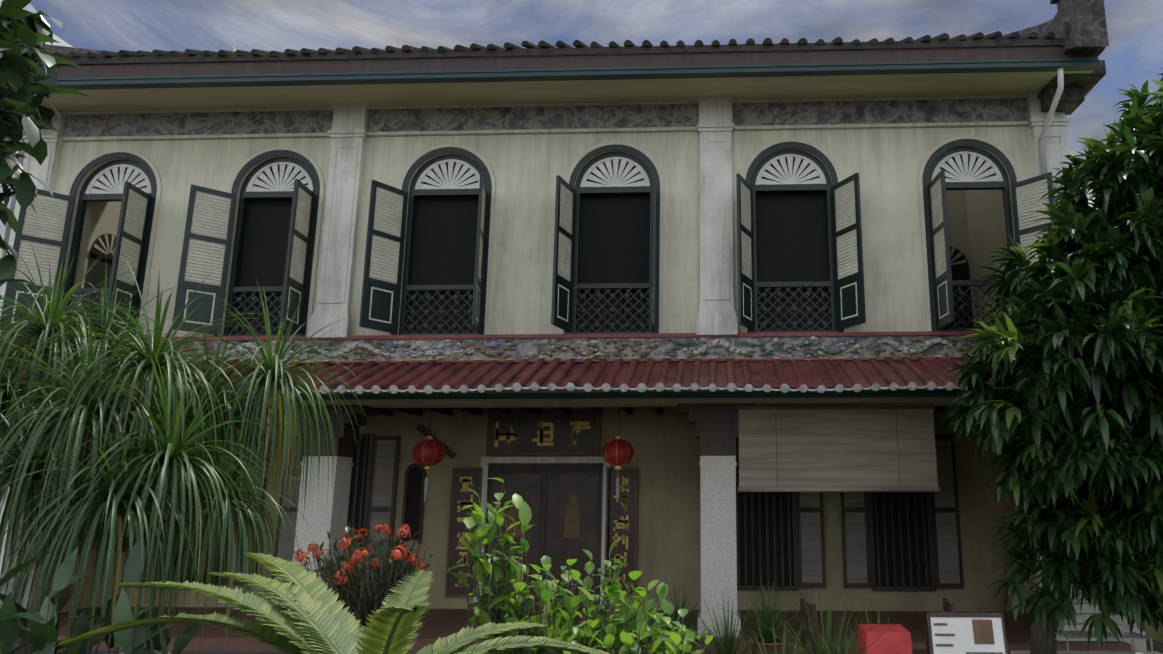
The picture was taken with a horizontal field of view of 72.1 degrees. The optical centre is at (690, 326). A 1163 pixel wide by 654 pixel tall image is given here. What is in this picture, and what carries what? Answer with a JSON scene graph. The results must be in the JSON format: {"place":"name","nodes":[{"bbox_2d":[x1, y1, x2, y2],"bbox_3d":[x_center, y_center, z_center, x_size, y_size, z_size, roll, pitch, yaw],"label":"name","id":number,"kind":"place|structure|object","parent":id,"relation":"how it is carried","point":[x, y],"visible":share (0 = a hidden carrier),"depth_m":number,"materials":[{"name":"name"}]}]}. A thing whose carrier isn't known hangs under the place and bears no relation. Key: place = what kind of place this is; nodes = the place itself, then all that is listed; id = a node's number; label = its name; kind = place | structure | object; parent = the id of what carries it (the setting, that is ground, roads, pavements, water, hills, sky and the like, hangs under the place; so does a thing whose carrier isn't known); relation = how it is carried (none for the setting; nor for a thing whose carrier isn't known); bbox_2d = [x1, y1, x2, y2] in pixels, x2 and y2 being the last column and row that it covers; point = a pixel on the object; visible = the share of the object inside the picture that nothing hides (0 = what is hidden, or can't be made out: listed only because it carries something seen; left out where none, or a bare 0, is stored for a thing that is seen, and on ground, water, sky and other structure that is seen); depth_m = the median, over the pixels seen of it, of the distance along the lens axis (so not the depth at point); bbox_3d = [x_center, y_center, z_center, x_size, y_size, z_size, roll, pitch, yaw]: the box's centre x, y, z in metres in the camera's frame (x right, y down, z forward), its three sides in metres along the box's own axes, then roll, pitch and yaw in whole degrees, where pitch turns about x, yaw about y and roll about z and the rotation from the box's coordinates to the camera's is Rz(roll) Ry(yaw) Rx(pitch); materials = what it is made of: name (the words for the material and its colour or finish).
{"place":"outdoors","nodes":[
{"label":"outdoors","id":0,"kind":"place"},
{"bbox_2d":[0,0,88,299],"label":"tree","id":1,"kind":"object","parent":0,"point":[20,62],"visible":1,"depth_m":4.31,"materials":[{"name":"green plant"}]},
{"bbox_2d":[110,650,170,653],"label":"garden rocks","id":2,"kind":"object","parent":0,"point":[147,652],"visible":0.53,"depth_m":4.51,"materials":[{"name":"grey stone"}]},
{"bbox_2d":[0,0,1162,642],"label":"neighbour buildings","id":3,"kind":"structure","parent":0,"point":[1150,630],"depth_m":11.58,"materials":[{"name":"beige paint"}]},
{"bbox_2d":[58,406,1131,653],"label":"ground floor walls","id":4,"kind":"structure","parent":0,"point":[664,442],"depth_m":12.50,"materials":[{"name":"beige paint"}]},
{"bbox_2d":[5,104,1034,343],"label":"upper wall","id":5,"kind":"structure","parent":4,"relation":"on","point":[885,163],"depth_m":11.38,"materials":[{"name":"beige paint"}]},
{"bbox_2d":[0,169,1056,334],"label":"window shutters","id":6,"kind":"object","parent":5,"relation":"attached to","point":[44,233],"depth_m":11.00,"materials":[{"name":"teal wood"}]},
{"bbox_2d":[231,192,830,334],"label":"window blinds","id":7,"kind":"object","parent":5,"relation":"attached to","point":[791,238],"depth_m":11.45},
{"bbox_2d":[0,93,1069,341],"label":"pilasters","id":8,"kind":"object","parent":5,"relation":"attached to","point":[348,137],"visible":0.5,"depth_m":11.28,"materials":[{"name":"white paint"}]},
{"bbox_2d":[59,135,1020,335],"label":"window frames","id":9,"kind":"structure","parent":5,"relation":"in","point":[781,171],"depth_m":11.46,"materials":[{"name":"teal wood"}]},
{"bbox_2d":[65,280,1011,336],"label":"window balustrades","id":10,"kind":"object","parent":9,"relation":"in","point":[819,285],"depth_m":11.15,"materials":[{"name":"metal"}]},
{"bbox_2d":[76,35,1010,334],"bbox_3d":[-2.215,-1.814,13.488,15.360,4.800,3.340,0,-12,2],"label":"room interior","id":11,"kind":"object","parent":5,"relation":"in","point":[976,225],"visible":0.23,"depth_m":13.88,"materials":[{"name":"plaster"},{"name":"cream paint"}]},
{"bbox_2d":[62,95,1028,141],"bbox_3d":[-2.291,-3.076,11.647,14.320,0.458,0.055,0,-12,2],"label":"frieze band","id":12,"kind":"object","parent":5,"relation":"attached to","point":[849,113],"visible":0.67,"depth_m":11.63,"materials":[{"name":"grey stone"}]},
{"bbox_2d":[0,0,1108,128],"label":"gable end parapets","id":13,"kind":"object","parent":5,"relation":"on","point":[1078,26],"visible":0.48,"depth_m":10.68,"materials":[{"name":"grey paint"}]},
{"bbox_2d":[34,31,1098,111],"bbox_3d":[-2.274,-4.100,12.441,15.469,2.062,3.305,0,-12,2],"label":"roof eave","id":14,"kind":"object","parent":13,"relation":"attached to","point":[996,63],"visible":0.98,"depth_m":10.86,"materials":[{"name":"beige paint"}]},
{"bbox_2d":[12,355,1105,394],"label":"tiled awning roof","id":15,"kind":"structure","parent":5,"relation":"attached to","point":[555,375],"depth_m":10.00,"materials":[{"name":"red tile"}]},
{"bbox_2d":[12,331,998,364],"bbox_3d":[-2.080,0.299,10.902,15.086,0.387,0.152,0,-12,2],"label":"decorative frieze","id":16,"kind":"object","parent":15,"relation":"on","point":[689,347],"visible":0.62,"depth_m":10.83,"materials":[{"name":"grey stone"}]},
{"bbox_2d":[1038,68,1063,173],"bbox_3d":[4.945,-1.714,10.560,0.080,3.477,0.870,0,-12,2],"label":"rain downpipe","id":17,"kind":"object","parent":5,"relation":"attached to","point":[1060,78],"visible":0.5,"depth_m":10.86,"materials":[{"name":"white paint"}]},
{"bbox_2d":[445,413,637,608],"bbox_3d":[-2.360,2.924,12.678,3.020,3.070,0.150,0,-12,2],"label":"entrance door and plaques","id":18,"kind":"structure","parent":4,"relation":"on","point":[574,506],"depth_m":12.69,"materials":[{"name":"brown wood"}]},
{"bbox_2d":[143,424,963,590],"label":"ground floor windows","id":19,"kind":"structure","parent":4,"relation":"in","point":[914,538],"depth_m":12.48,"materials":[{"name":"black wood"}]},
{"bbox_2d":[30,0,1162,209],"label":"sky","id":20,"kind":"structure","parent":0,"point":[1133,55],"materials":[{"name":"blue"}]},
{"bbox_2d":[57,639,1162,653],"bbox_3d":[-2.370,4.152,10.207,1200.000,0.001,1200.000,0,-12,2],"label":"ground","id":21,"kind":"structure","parent":0,"point":[1157,646],"depth_m":9.97,"materials":[{"name":"grey concrete"}]},
{"bbox_2d":[0,403,1146,650],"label":"veranda columns","id":22,"kind":"structure","parent":21,"relation":"on","point":[716,435],"depth_m":10.58,"materials":[{"name":"paint"}]},
{"bbox_2d":[9,390,1028,408],"bbox_3d":[-2.283,0.790,11.067,15.360,0.630,0.450,0,-12,2],"label":"gutter","id":23,"kind":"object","parent":22,"relation":"on","point":[675,399],"depth_m":10.77,"materials":[{"name":"teal paint"}]},
{"bbox_2d":[411,408,634,501],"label":"hanging lanterns","id":24,"kind":"object","parent":23,"relation":"hanging from","point":[618,451],"visible":1,"depth_m":11.55,"materials":[{"name":"red paper"}]},
{"bbox_2d":[737,405,940,491],"bbox_3d":[1.945,1.613,10.488,2.640,1.133,0.085,0,-12,2],"label":"bamboo blind","id":25,"kind":"object","parent":23,"relation":"hanging from","point":[883,448],"visible":0.98,"depth_m":10.47,"materials":[{"name":"brown wood"}]},
{"bbox_2d":[649,585,713,648],"bbox_3d":[-0.178,3.520,9.448,1.038,0.934,0.971,6,-13,-29],"label":"clump","id":26,"kind":"object","parent":21,"relation":"on","point":[674,617],"visible":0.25,"depth_m":9.46,"materials":[{"name":"green plant"}]},
{"bbox_2d":[681,589,792,653],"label":"grass clump","id":27,"kind":"object","parent":21,"relation":"on","point":[728,641],"visible":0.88,"depth_m":8.60,"materials":[{"name":"green plant"}]},
{"bbox_2d":[712,578,808,653],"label":"potted dracaena","id":28,"kind":"object","parent":21,"relation":"on","point":[768,620],"visible":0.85,"depth_m":8.90,"materials":[{"name":"plant"}]},
{"bbox_2d":[729,621,842,653],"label":"grass clump","id":29,"kind":"object","parent":21,"relation":"on","point":[784,642],"visible":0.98,"depth_m":7.14,"materials":[{"name":"green plant"}]},
{"bbox_2d":[800,598,844,653],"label":"cafe chair","id":30,"kind":"object","parent":21,"relation":"on","point":[811,609],"visible":0.56,"depth_m":7.64,"materials":[{"name":"brown wood"}]},
{"bbox_2d":[736,571,919,653],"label":"grass clump","id":31,"kind":"object","parent":21,"relation":"on","point":[828,627],"visible":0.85,"depth_m":7.40,"materials":[{"name":"green plant"}]},
{"bbox_2d":[806,629,873,653],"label":"clump","id":32,"kind":"object","parent":21,"relation":"on","point":[846,649],"visible":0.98,"depth_m":6.97,"materials":[{"name":"plant"}]},
{"bbox_2d":[836,604,922,653],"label":"grass clump","id":33,"kind":"object","parent":21,"relation":"on","point":[878,620],"visible":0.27,"depth_m":8.02,"materials":[{"name":"green plant"}]},
{"bbox_2d":[858,624,912,653],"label":"cafe table","id":34,"kind":"object","parent":21,"relation":"on","point":[894,639],"visible":0.96,"depth_m":7.23,"materials":[{"name":"red fabric"}]},
{"bbox_2d":[912,598,955,653],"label":"cafe chair","id":35,"kind":"object","parent":21,"relation":"on","point":[948,606],"visible":0.35,"depth_m":7.72,"materials":[{"name":"brown wood"}]},
{"bbox_2d":[926,612,1007,653],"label":"information sign","id":36,"kind":"object","parent":21,"relation":"on","point":[965,632],"visible":1,"depth_m":6.57,"materials":[{"name":"white plastic"}]},
{"bbox_2d":[942,68,1162,653],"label":"mango tree","id":37,"kind":"object","parent":21,"relation":"on","point":[1086,320],"visible":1,"depth_m":7.98,"materials":[{"name":"green plant"}]},
{"bbox_2d":[1010,650,1162,653],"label":"steps and bed","id":38,"kind":"structure","parent":21,"relation":"on","point":[1081,652],"depth_m":9.52,"materials":[{"name":"stone"}]},
{"bbox_2d":[0,536,201,653],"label":"dark leaf plant","id":39,"kind":"object","parent":38,"relation":"on","point":[45,630],"visible":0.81,"depth_m":4.22,"materials":[{"name":"green plant"}]},
{"bbox_2d":[0,246,373,653],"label":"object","id":40,"kind":"object","parent":38,"relation":"on","point":[44,468],"visible":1,"depth_m":5.08,"materials":[{"name":"green plant"}]},
{"bbox_2d":[54,552,608,653],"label":"cycad plant","id":41,"kind":"object","parent":38,"relation":"on","point":[329,626],"visible":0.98,"depth_m":3.87,"materials":[{"name":"green plant"}]},
{"bbox_2d":[293,521,432,631],"bbox_3d":[-3.145,2.696,7.358,1.163,1.718,1.107,-2,-12,12],"label":"ixora shrub","id":42,"kind":"object","parent":38,"relation":"on","point":[356,595],"visible":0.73,"depth_m":7.23,"materials":[{"name":"red plant"}]},
{"bbox_2d":[447,478,534,653],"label":"leafy shrub","id":43,"kind":"object","parent":38,"relation":"on","point":[485,571],"visible":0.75,"depth_m":6.00,"materials":[{"name":"green plant"}]},
{"bbox_2d":[467,538,673,653],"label":"lime leaf shrub","id":44,"kind":"object","parent":38,"relation":"on","point":[560,624],"visible":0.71,"depth_m":6.09,"materials":[{"name":"green plant"}]},
{"bbox_2d":[585,598,715,653],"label":"lime leaf shrub","id":45,"kind":"object","parent":38,"relation":"on","point":[672,642],"visible":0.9,"depth_m":5.76,"materials":[{"name":"green plant"}]},
{"bbox_2d":[1055,593,1152,653],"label":"bench","id":46,"kind":"object","parent":21,"relation":"on","point":[1067,635],"visible":0.6,"depth_m":8.79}
]}

